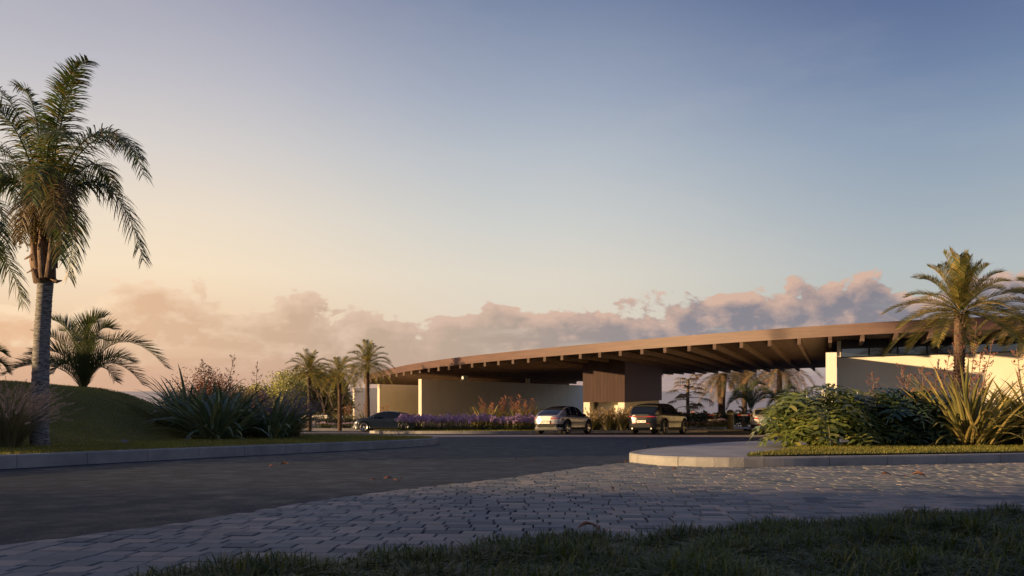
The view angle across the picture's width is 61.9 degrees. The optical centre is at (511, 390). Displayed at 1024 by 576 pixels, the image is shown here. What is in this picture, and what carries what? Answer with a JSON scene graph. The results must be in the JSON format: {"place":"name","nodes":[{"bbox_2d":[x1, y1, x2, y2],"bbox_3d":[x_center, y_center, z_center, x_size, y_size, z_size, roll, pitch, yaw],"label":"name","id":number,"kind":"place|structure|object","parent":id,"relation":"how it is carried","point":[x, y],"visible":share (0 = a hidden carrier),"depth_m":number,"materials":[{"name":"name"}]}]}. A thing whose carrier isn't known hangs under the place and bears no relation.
{"place":"outdoors","nodes":[
{"label":"outdoors","id":0,"kind":"place"},
{"bbox_2d":[0,380,72,444],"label":"fountain grass","id":1,"kind":"object","parent":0,"point":[9,396],"depth_m":16.46,"materials":[{"name":"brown plant"}]},
{"bbox_2d":[0,375,83,447],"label":"fountain grass","id":2,"kind":"object","parent":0,"point":[12,435],"depth_m":15.44,"materials":[{"name":"green plant"}]},
{"bbox_2d":[0,380,432,454],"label":"lawn","id":3,"kind":"structure","parent":0,"point":[115,425],"depth_m":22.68,"materials":[{"name":"plant"}]},
{"bbox_2d":[0,344,12,374],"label":"young palm","id":4,"kind":"object","parent":3,"relation":"on","point":[2,361],"visible":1,"depth_m":31.11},
{"bbox_2d":[0,169,30,311],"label":"queen palm","id":5,"kind":"object","parent":3,"relation":"on","point":[5,232],"visible":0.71,"depth_m":19.99,"materials":[{"name":"plant"}]},
{"bbox_2d":[0,53,153,445],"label":"queen palm","id":6,"kind":"object","parent":3,"relation":"on","point":[46,193],"visible":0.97,"depth_m":16.59,"materials":[{"name":"plant"}]},
{"bbox_2d":[0,305,171,386],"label":"young palm","id":7,"kind":"object","parent":3,"relation":"on","point":[86,366],"visible":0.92,"depth_m":30.72,"materials":[{"name":"plant"}]},
{"bbox_2d":[112,365,250,433],"bbox_3d":[-9.895,0.249,26.303,4.477,2.154,4.320,0,0,0],"label":"flax plant","id":8,"kind":"object","parent":3,"relation":"on","point":[184,395],"visible":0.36,"depth_m":25.82,"materials":[{"name":"green plant"}]},
{"bbox_2d":[158,362,235,401],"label":"shrub","id":9,"kind":"object","parent":3,"relation":"on","point":[200,380],"visible":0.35,"depth_m":35.94,"materials":[{"name":"green plant"}]},
{"bbox_2d":[137,385,285,439],"bbox_3d":[-8.474,0.610,24.046,4.082,1.608,4.115,0,0,0],"label":"flax plant","id":10,"kind":"object","parent":3,"relation":"on","point":[218,420],"visible":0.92,"depth_m":23.63,"materials":[{"name":"green plant"}]},
{"bbox_2d":[154,354,276,402],"bbox_3d":[-10.470,0.014,29.508,4.408,2.605,4.425,0,0,0],"label":"flax plant","id":11,"kind":"object","parent":3,"relation":"on","point":[215,381],"visible":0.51,"depth_m":29.66,"materials":[{"name":"green plant"}]},
{"bbox_2d":[198,373,246,416],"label":"shrub","id":12,"kind":"object","parent":3,"relation":"on","point":[226,383],"visible":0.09,"depth_m":37.77,"materials":[{"name":"green plant"}]},
{"bbox_2d":[172,376,298,436],"bbox_3d":[-8.772,0.522,27.199,4.072,2.002,4.118,0,0,15],"label":"flax plant","id":13,"kind":"object","parent":3,"relation":"on","point":[220,394],"visible":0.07,"depth_m":26.54,"materials":[{"name":"green plant"}]},
{"bbox_2d":[242,361,307,435],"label":"flax plant","id":14,"kind":"object","parent":3,"relation":"on","point":[259,395],"visible":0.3,"depth_m":29.47,"materials":[{"name":"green plant"}]},
{"bbox_2d":[224,386,326,437],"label":"flax plant","id":15,"kind":"object","parent":3,"relation":"on","point":[274,427],"visible":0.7,"depth_m":25.18,"materials":[{"name":"green plant"}]},
{"bbox_2d":[243,384,323,420],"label":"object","id":16,"kind":"object","parent":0,"point":[268,403],"depth_m":27.08,"materials":[{"name":"green plant"}]},
{"bbox_2d":[259,395,325,437],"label":"fountain grass","id":17,"kind":"object","parent":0,"point":[297,428],"depth_m":26.01,"materials":[{"name":"green plant"}]},
{"bbox_2d":[300,432,356,432],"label":"paved path","id":18,"kind":"structure","parent":0,"point":[329,432],"depth_m":56.70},
{"bbox_2d":[0,431,787,544],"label":"road","id":19,"kind":"structure","parent":0,"point":[51,502],"depth_m":10.40,"materials":[{"name":"asphalt"}]},
{"bbox_2d":[0,434,437,468],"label":"kerb","id":20,"kind":"structure","parent":19,"relation":"on","point":[12,461],"depth_m":15.64,"materials":[{"name":"concrete"}]},
{"bbox_2d":[282,348,339,430],"bbox_3d":[-15.157,-0.117,63.984,4.528,6.324,4.533,0,0,0],"label":"date palm","id":21,"kind":"object","parent":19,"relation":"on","point":[309,375],"visible":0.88,"depth_m":63.84,"materials":[{"name":"plant"}]},
{"bbox_2d":[353,411,421,431],"bbox_3d":[-8.772,2.159,60.327,4.694,1.474,2.117,0,-2,4],"label":"parked car","id":22,"kind":"object","parent":19,"relation":"on","point":[384,420],"visible":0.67,"depth_m":59.50,"materials":[{"name":"black paint"}]},
{"bbox_2d":[370,430,707,433],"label":"kerb","id":23,"kind":"structure","parent":19,"relation":"on","point":[508,432],"depth_m":51.27,"materials":[{"name":"concrete"}]},
{"bbox_2d":[535,406,591,433],"bbox_3d":[2.992,1.685,49.515,2.176,1.622,4.551,-1,-2,30],"label":"parked car","id":24,"kind":"object","parent":19,"relation":"on","point":[564,419],"visible":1,"depth_m":48.08,"materials":[{"name":"silver metal"}]},
{"bbox_2d":[629,403,686,434],"bbox_3d":[8.241,1.573,48.017,2.235,1.734,4.861,-1,-2,32],"label":"parked car","id":25,"kind":"object","parent":19,"relation":"on","point":[661,418],"visible":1,"depth_m":46.35,"materials":[{"name":"black paint"}]},
{"bbox_2d":[750,408,783,433],"bbox_3d":[15.030,1.723,49.216,2.118,1.524,4.374,-1,-2,28],"label":"parked car","id":26,"kind":"object","parent":19,"relation":"on","point":[755,419],"visible":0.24,"depth_m":47.66,"materials":[{"name":"grey paint"}]},
{"bbox_2d":[629,440,1023,467],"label":"kerb","id":27,"kind":"structure","parent":19,"relation":"on","point":[755,462],"depth_m":12.96,"materials":[{"name":"concrete"}]},
{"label":"planting bed","id":28,"kind":"structure","parent":19,"relation":"on","visible":0},
{"bbox_2d":[394,416,403,429],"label":"agapanthus","id":29,"kind":"object","parent":28,"relation":"on","point":[401,418],"visible":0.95,"depth_m":52.19,"materials":[{"name":"purple plant"}]},
{"bbox_2d":[405,416,413,429],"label":"agapanthus","id":30,"kind":"object","parent":28,"relation":"on","point":[409,421],"visible":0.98,"depth_m":52.30,"materials":[{"name":"purple plant"}]},
{"bbox_2d":[412,415,419,429],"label":"agapanthus","id":31,"kind":"object","parent":28,"relation":"on","point":[413,420],"visible":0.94,"depth_m":52.31,"materials":[{"name":"purple plant"}]},
{"bbox_2d":[417,416,423,429],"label":"agapanthus","id":32,"kind":"object","parent":28,"relation":"on","point":[420,419],"visible":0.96,"depth_m":52.27,"materials":[{"name":"purple plant"}]},
{"bbox_2d":[423,416,429,429],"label":"agapanthus","id":33,"kind":"object","parent":28,"relation":"on","point":[426,419],"visible":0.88,"depth_m":52.32,"materials":[{"name":"purple plant"}]},
{"bbox_2d":[426,415,437,429],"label":"agapanthus","id":34,"kind":"object","parent":28,"relation":"on","point":[431,422],"visible":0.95,"depth_m":52.17,"materials":[{"name":"purple plant"}]},
{"bbox_2d":[437,416,446,429],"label":"agapanthus","id":35,"kind":"object","parent":28,"relation":"on","point":[442,418],"visible":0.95,"depth_m":52.37,"materials":[{"name":"purple plant"}]},
{"bbox_2d":[444,413,451,429],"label":"agapanthus","id":36,"kind":"object","parent":28,"relation":"on","point":[448,420],"visible":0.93,"depth_m":52.19,"materials":[{"name":"purple plant"}]},
{"bbox_2d":[448,415,457,429],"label":"agapanthus","id":37,"kind":"object","parent":28,"relation":"on","point":[453,419],"visible":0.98,"depth_m":52.17,"materials":[{"name":"purple plant"}]},
{"bbox_2d":[458,413,469,429],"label":"agapanthus","id":38,"kind":"object","parent":28,"relation":"on","point":[464,417],"visible":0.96,"depth_m":52.35,"materials":[{"name":"purple plant"}]},
{"bbox_2d":[374,429,557,430],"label":"verge grass","id":39,"kind":"structure","parent":28,"relation":"on","point":[459,430],"depth_m":51.33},
{"bbox_2d":[469,416,479,429],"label":"agapanthus","id":40,"kind":"object","parent":28,"relation":"on","point":[477,418],"visible":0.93,"depth_m":52.07,"materials":[{"name":"purple plant"}]},
{"bbox_2d":[474,412,485,429],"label":"agapanthus","id":41,"kind":"object","parent":28,"relation":"on","point":[480,426],"visible":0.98,"depth_m":52.31,"materials":[{"name":"purple plant"}]},
{"bbox_2d":[462,396,504,428],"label":"flax plant","id":42,"kind":"object","parent":28,"relation":"on","point":[491,406],"visible":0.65,"depth_m":57.25,"materials":[{"name":"plant"}]},
{"bbox_2d":[487,415,496,429],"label":"agapanthus","id":43,"kind":"object","parent":28,"relation":"on","point":[491,417],"visible":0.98,"depth_m":52.18,"materials":[{"name":"purple plant"}]},
{"bbox_2d":[497,417,505,429],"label":"agapanthus","id":44,"kind":"object","parent":28,"relation":"on","point":[500,428],"visible":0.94,"depth_m":52.34,"materials":[{"name":"purple plant"}]},
{"bbox_2d":[481,395,523,426],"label":"flax plant","id":45,"kind":"object","parent":28,"relation":"on","point":[503,409],"visible":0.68,"depth_m":57.38,"materials":[{"name":"plant"}]},
{"bbox_2d":[502,416,510,429],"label":"agapanthus","id":46,"kind":"object","parent":28,"relation":"on","point":[508,418],"visible":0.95,"depth_m":52.23,"materials":[{"name":"purple plant"}]},
{"bbox_2d":[494,393,535,428],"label":"flax plant","id":47,"kind":"object","parent":28,"relation":"on","point":[514,412],"visible":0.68,"depth_m":56.97,"materials":[{"name":"plant"}]},
{"bbox_2d":[512,413,521,429],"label":"agapanthus","id":48,"kind":"object","parent":28,"relation":"on","point":[518,420],"visible":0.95,"depth_m":52.33,"materials":[{"name":"purple plant"}]},
{"bbox_2d":[506,399,543,426],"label":"flax plant","id":49,"kind":"object","parent":28,"relation":"on","point":[536,410],"visible":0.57,"depth_m":57.52,"materials":[{"name":"plant"}]},
{"bbox_2d":[525,416,533,429],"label":"agapanthus","id":50,"kind":"object","parent":28,"relation":"on","point":[529,427],"visible":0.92,"depth_m":52.90,"materials":[{"name":"purple plant"}]},
{"bbox_2d":[593,414,689,429],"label":"hedge","id":51,"kind":"object","parent":28,"relation":"on","point":[620,422],"visible":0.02,"depth_m":58.89,"materials":[{"name":"green plant"}]},
{"bbox_2d":[116,391,824,425],"bbox_3d":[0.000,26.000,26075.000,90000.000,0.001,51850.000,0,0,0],"label":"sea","id":52,"kind":"structure","parent":0,"point":[668,397],"depth_m":2319.30,"materials":[{"name":"liquid"}]},
{"bbox_2d":[365,475,647,550],"bbox_3d":[9.900,1.083,10.950,28.200,0.724,18.900,0,0,0],"label":"paving bed","id":53,"kind":"object","parent":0,"point":[549,524],"visible":0.01,"depth_m":5.73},
{"bbox_2d":[0,462,1023,575],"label":"cobbled paving","id":54,"kind":"structure","parent":53,"relation":"on","point":[687,495],"depth_m":6.38,"materials":[{"name":"stone"}]},
{"bbox_2d":[578,521,598,527],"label":"fallen leaf","id":55,"kind":"object","parent":54,"relation":"on","point":[584,523],"visible":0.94,"depth_m":4.69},
{"bbox_2d":[335,523,1023,575],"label":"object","id":56,"kind":"structure","parent":54,"relation":"on","point":[1015,571],"depth_m":3.81,"materials":[{"name":"plant"}]},
{"bbox_2d":[0,0,1023,390],"label":"sky","id":57,"kind":"structure","parent":0,"point":[421,180],"materials":[{"name":"blue"}]},
{"bbox_2d":[313,426,749,427],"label":"ground","id":58,"kind":"structure","parent":0,"point":[687,427],"depth_m":119.64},
{"bbox_2d":[231,379,270,414],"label":"shrub","id":59,"kind":"object","parent":58,"relation":"on","point":[260,399],"visible":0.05,"depth_m":41.87,"materials":[{"name":"green plant"}]},
{"bbox_2d":[229,383,283,398],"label":"tree","id":60,"kind":"object","parent":58,"relation":"on","point":[253,388],"visible":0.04,"depth_m":94.74,"materials":[{"name":"green plant"}]},
{"bbox_2d":[244,369,313,412],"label":"shrub","id":61,"kind":"object","parent":58,"relation":"on","point":[284,383],"visible":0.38,"depth_m":49.61,"materials":[{"name":"green plant"}]},
{"bbox_2d":[270,368,326,422],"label":"tree","id":62,"kind":"object","parent":58,"relation":"on","point":[314,397],"visible":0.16,"depth_m":96.11,"materials":[{"name":"green plant"}]},
{"bbox_2d":[311,371,363,417],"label":"bare tree","id":63,"kind":"object","parent":58,"relation":"on","point":[328,394],"visible":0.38,"depth_m":93.42,"materials":[{"name":"green plant"}]},
{"bbox_2d":[353,316,1023,429],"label":"pavilion","id":64,"kind":"structure","parent":58,"relation":"on","point":[624,374],"depth_m":58.96,"materials":[{"name":"wood"}]},
{"bbox_2d":[841,342,1018,357],"bbox_3d":[20.971,-2.067,43.128,8.098,0.690,0.080,0,0,21],"label":"window","id":65,"kind":"structure","parent":64,"relation":"in","point":[851,352],"depth_m":43.27,"materials":[{"name":"black"}]},
{"bbox_2d":[667,374,713,418],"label":"fan palm","id":66,"kind":"object","parent":58,"relation":"on","point":[686,395],"visible":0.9,"depth_m":123.68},
{"bbox_2d":[679,410,747,426],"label":"hedge","id":67,"kind":"object","parent":58,"relation":"on","point":[701,416],"visible":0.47,"depth_m":121.45,"materials":[{"name":"green plant"}]},
{"bbox_2d":[690,370,753,418],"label":"feather palm","id":68,"kind":"object","parent":58,"relation":"on","point":[721,381],"visible":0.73,"depth_m":133.45,"materials":[{"name":"plant"}]},
{"bbox_2d":[734,406,752,420],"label":"young palm","id":69,"kind":"object","parent":58,"relation":"on","point":[743,412],"visible":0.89,"depth_m":117.91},
{"bbox_2d":[727,370,773,426],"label":"feather palm","id":70,"kind":"object","parent":58,"relation":"on","point":[744,402],"visible":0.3,"depth_m":141.48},
{"bbox_2d":[726,378,780,412],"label":"young palm","id":71,"kind":"object","parent":58,"relation":"on","point":[752,400],"visible":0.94,"depth_m":119.92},
{"bbox_2d":[737,368,822,403],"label":"feather palm","id":72,"kind":"object","parent":58,"relation":"on","point":[778,384],"visible":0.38,"depth_m":127.24,"materials":[{"name":"plant"}]},
{"bbox_2d":[766,383,798,407],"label":"young palm","id":73,"kind":"object","parent":58,"relation":"on","point":[788,388],"visible":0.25,"depth_m":122.38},
{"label":"flower bed","id":74,"kind":"structure","parent":58,"relation":"on","visible":0},
{"bbox_2d":[302,421,353,427],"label":"flower bed","id":75,"kind":"object","parent":74,"relation":"on","point":[335,425],"visible":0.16,"depth_m":73.33,"materials":[{"name":"green plant"}]},
{"bbox_2d":[312,413,346,427],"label":"flax plant","id":76,"kind":"object","parent":74,"relation":"on","point":[323,418],"visible":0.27,"depth_m":79.67,"materials":[{"name":"plant"}]},
{"bbox_2d":[304,417,364,427],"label":"hedge","id":77,"kind":"object","parent":74,"relation":"on","point":[336,421],"visible":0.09,"depth_m":77.31,"materials":[{"name":"green plant"}]},
{"bbox_2d":[332,405,358,427],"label":"flax plant","id":78,"kind":"object","parent":74,"relation":"on","point":[348,413],"visible":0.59,"depth_m":79.96,"materials":[{"name":"plant"}]},
{"bbox_2d":[312,428,767,431],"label":"forecourt","id":79,"kind":"structure","parent":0,"point":[707,428],"depth_m":70.89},
{"bbox_2d":[303,364,348,414],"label":"tree","id":80,"kind":"object","parent":79,"relation":"on","point":[324,382],"visible":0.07,"depth_m":97.91,"materials":[{"name":"green plant"}]},
{"bbox_2d":[304,428,354,429],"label":"kerb","id":81,"kind":"structure","parent":79,"relation":"on","point":[330,429],"depth_m":72.22,"materials":[{"name":"concrete"}]},
{"bbox_2d":[323,374,355,427],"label":"tree","id":82,"kind":"object","parent":79,"relation":"on","point":[328,409],"visible":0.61,"depth_m":97.12,"materials":[{"name":"green plant"}]},
{"bbox_2d":[316,356,364,430],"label":"date palm","id":83,"kind":"object","parent":79,"relation":"on","point":[338,370],"visible":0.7,"depth_m":67.86,"materials":[{"name":"plant"}]},
{"bbox_2d":[339,339,398,431],"bbox_3d":[-10.587,-0.445,62.951,4.506,6.905,4.350,0,0,0],"label":"date palm","id":84,"kind":"object","parent":79,"relation":"on","point":[366,358],"visible":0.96,"depth_m":62.85,"materials":[{"name":"plant"}]},
{"bbox_2d":[687,428,743,430],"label":"kerb","id":85,"kind":"structure","parent":79,"relation":"on","point":[717,429],"depth_m":65.51,"materials":[{"name":"concrete"}]},
{"bbox_2d":[708,418,726,428],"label":"shrub","id":86,"kind":"object","parent":79,"relation":"on","point":[717,420],"visible":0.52,"depth_m":77.71,"materials":[{"name":"green plant"}]},
{"bbox_2d":[738,413,752,424],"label":"barrier arm","id":87,"kind":"object","parent":79,"relation":"on","point":[750,414],"visible":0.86,"depth_m":77.97},
{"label":"shrub bed","id":88,"kind":"structure","parent":79,"relation":"on","visible":0},
{"bbox_2d":[687,421,714,428],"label":"flower bed","id":89,"kind":"object","parent":88,"relation":"on","point":[693,424],"visible":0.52,"depth_m":67.37,"materials":[{"name":"green plant"}]},
{"bbox_2d":[692,420,726,428],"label":"flower bed","id":90,"kind":"object","parent":88,"relation":"on","point":[720,423],"visible":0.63,"depth_m":70.38,"materials":[{"name":"green plant"}]},
{"bbox_2d":[727,410,733,428],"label":"bollard light","id":91,"kind":"object","parent":88,"relation":"on","point":[730,419],"visible":0.85,"depth_m":69.76,"materials":[{"name":"paint"}]},
{"bbox_2d":[105,500,1023,575],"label":"grass","id":92,"kind":"structure","parent":0,"point":[919,542],"depth_m":3.64,"materials":[{"name":"plant"}]},
{"bbox_2d":[388,435,780,436],"bbox_3d":[-3.000,2.225,42.200,54.000,0.281,7.600,0,0,0],"label":"paved strip","id":93,"kind":"object","parent":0,"point":[592,435],"visible":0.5,"depth_m":43.61,"materials":[{"name":"concrete"}]},
{"bbox_2d":[582,407,604,429],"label":"fountain grass","id":94,"kind":"object","parent":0,"point":[592,420],"depth_m":57.00,"materials":[{"name":"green plant"}]},
{"bbox_2d":[589,407,612,429],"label":"fountain grass","id":95,"kind":"object","parent":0,"point":[598,425],"depth_m":57.37,"materials":[{"name":"green plant"}]},
{"bbox_2d":[594,407,619,429],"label":"fountain grass","id":96,"kind":"object","parent":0,"point":[606,423],"depth_m":57.05,"materials":[{"name":"green plant"}]},
{"bbox_2d":[601,407,628,429],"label":"fountain grass","id":97,"kind":"object","parent":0,"point":[614,426],"depth_m":57.35,"materials":[{"name":"green plant"}]},
{"bbox_2d":[606,408,630,429],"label":"fountain grass","id":98,"kind":"object","parent":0,"point":[622,424],"depth_m":57.05,"materials":[{"name":"green plant"}]},
{"bbox_2d":[611,408,629,429],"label":"fountain grass","id":99,"kind":"object","parent":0,"point":[627,425],"depth_m":57.40,"materials":[{"name":"green plant"}]},
{"bbox_2d":[638,439,848,456],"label":"pavement","id":100,"kind":"structure","parent":0,"point":[736,449],"depth_m":16.25,"materials":[{"name":"concrete"}]},
{"bbox_2d":[747,441,1023,456],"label":"verge","id":101,"kind":"structure","parent":100,"relation":"on","point":[843,454],"depth_m":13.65,"materials":[{"name":"plant"}]},
{"bbox_2d":[760,383,844,444],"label":"philodendron","id":102,"kind":"object","parent":101,"relation":"on","point":[812,388],"visible":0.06,"depth_m":19.53,"materials":[{"name":"green plant"}]},
{"bbox_2d":[748,385,884,447],"bbox_3d":[6.307,0.651,17.835,2.808,1.545,3.102,0,0,0],"label":"philodendron","id":103,"kind":"object","parent":101,"relation":"on","point":[810,423],"visible":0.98,"depth_m":17.29,"materials":[{"name":"green plant"}]},
{"bbox_2d":[831,388,924,445],"bbox_3d":[7.722,0.680,18.561,2.484,1.509,2.603,0,0,42],"label":"philodendron","id":104,"kind":"object","parent":101,"relation":"on","point":[868,401],"visible":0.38,"depth_m":17.92,"materials":[{"name":"green plant"}]},
{"bbox_2d":[866,372,896,441],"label":"flax plant","id":105,"kind":"object","parent":101,"relation":"on","point":[872,373],"visible":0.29,"depth_m":21.28,"materials":[{"name":"green plant"}]},
{"bbox_2d":[848,356,955,440],"bbox_3d":[9.878,0.223,20.197,3.222,2.154,3.213,0,0,-27],"label":"flax plant","id":106,"kind":"object","parent":101,"relation":"on","point":[936,379],"visible":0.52,"depth_m":20.27,"materials":[{"name":"green plant"}]},
{"bbox_2d":[882,395,951,444],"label":"philodendron","id":107,"kind":"object","parent":101,"relation":"on","point":[940,409],"visible":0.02,"depth_m":18.70,"materials":[{"name":"green plant"}]},
{"bbox_2d":[869,387,966,445],"bbox_3d":[8.524,0.757,18.460,2.342,1.671,2.359,0,0,-11],"label":"philodendron","id":108,"kind":"object","parent":101,"relation":"on","point":[927,431],"visible":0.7,"depth_m":17.76,"materials":[{"name":"green plant"}]},
{"bbox_2d":[877,321,1022,441],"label":"flax plant","id":109,"kind":"object","parent":101,"relation":"on","point":[958,356],"visible":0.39,"depth_m":20.24,"materials":[{"name":"green plant"}]},
{"bbox_2d":[878,246,1023,392],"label":"date palm","id":110,"kind":"object","parent":101,"relation":"on","point":[959,279],"visible":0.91,"depth_m":25.73,"materials":[{"name":"plant"}]},
{"bbox_2d":[881,352,1023,446],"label":"flax plant","id":111,"kind":"object","parent":101,"relation":"on","point":[984,427],"visible":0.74,"depth_m":17.50,"materials":[{"name":"green plant"}]},
{"bbox_2d":[961,349,1023,444],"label":"flax plant","id":112,"kind":"object","parent":101,"relation":"on","point":[1013,407],"visible":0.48,"depth_m":18.19,"materials":[{"name":"green plant"}]},
{"bbox_2d":[976,275,1023,358],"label":"date palm","id":113,"kind":"object","parent":101,"relation":"on","point":[1013,318],"visible":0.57,"depth_m":27.82,"materials":[{"name":"plant"}]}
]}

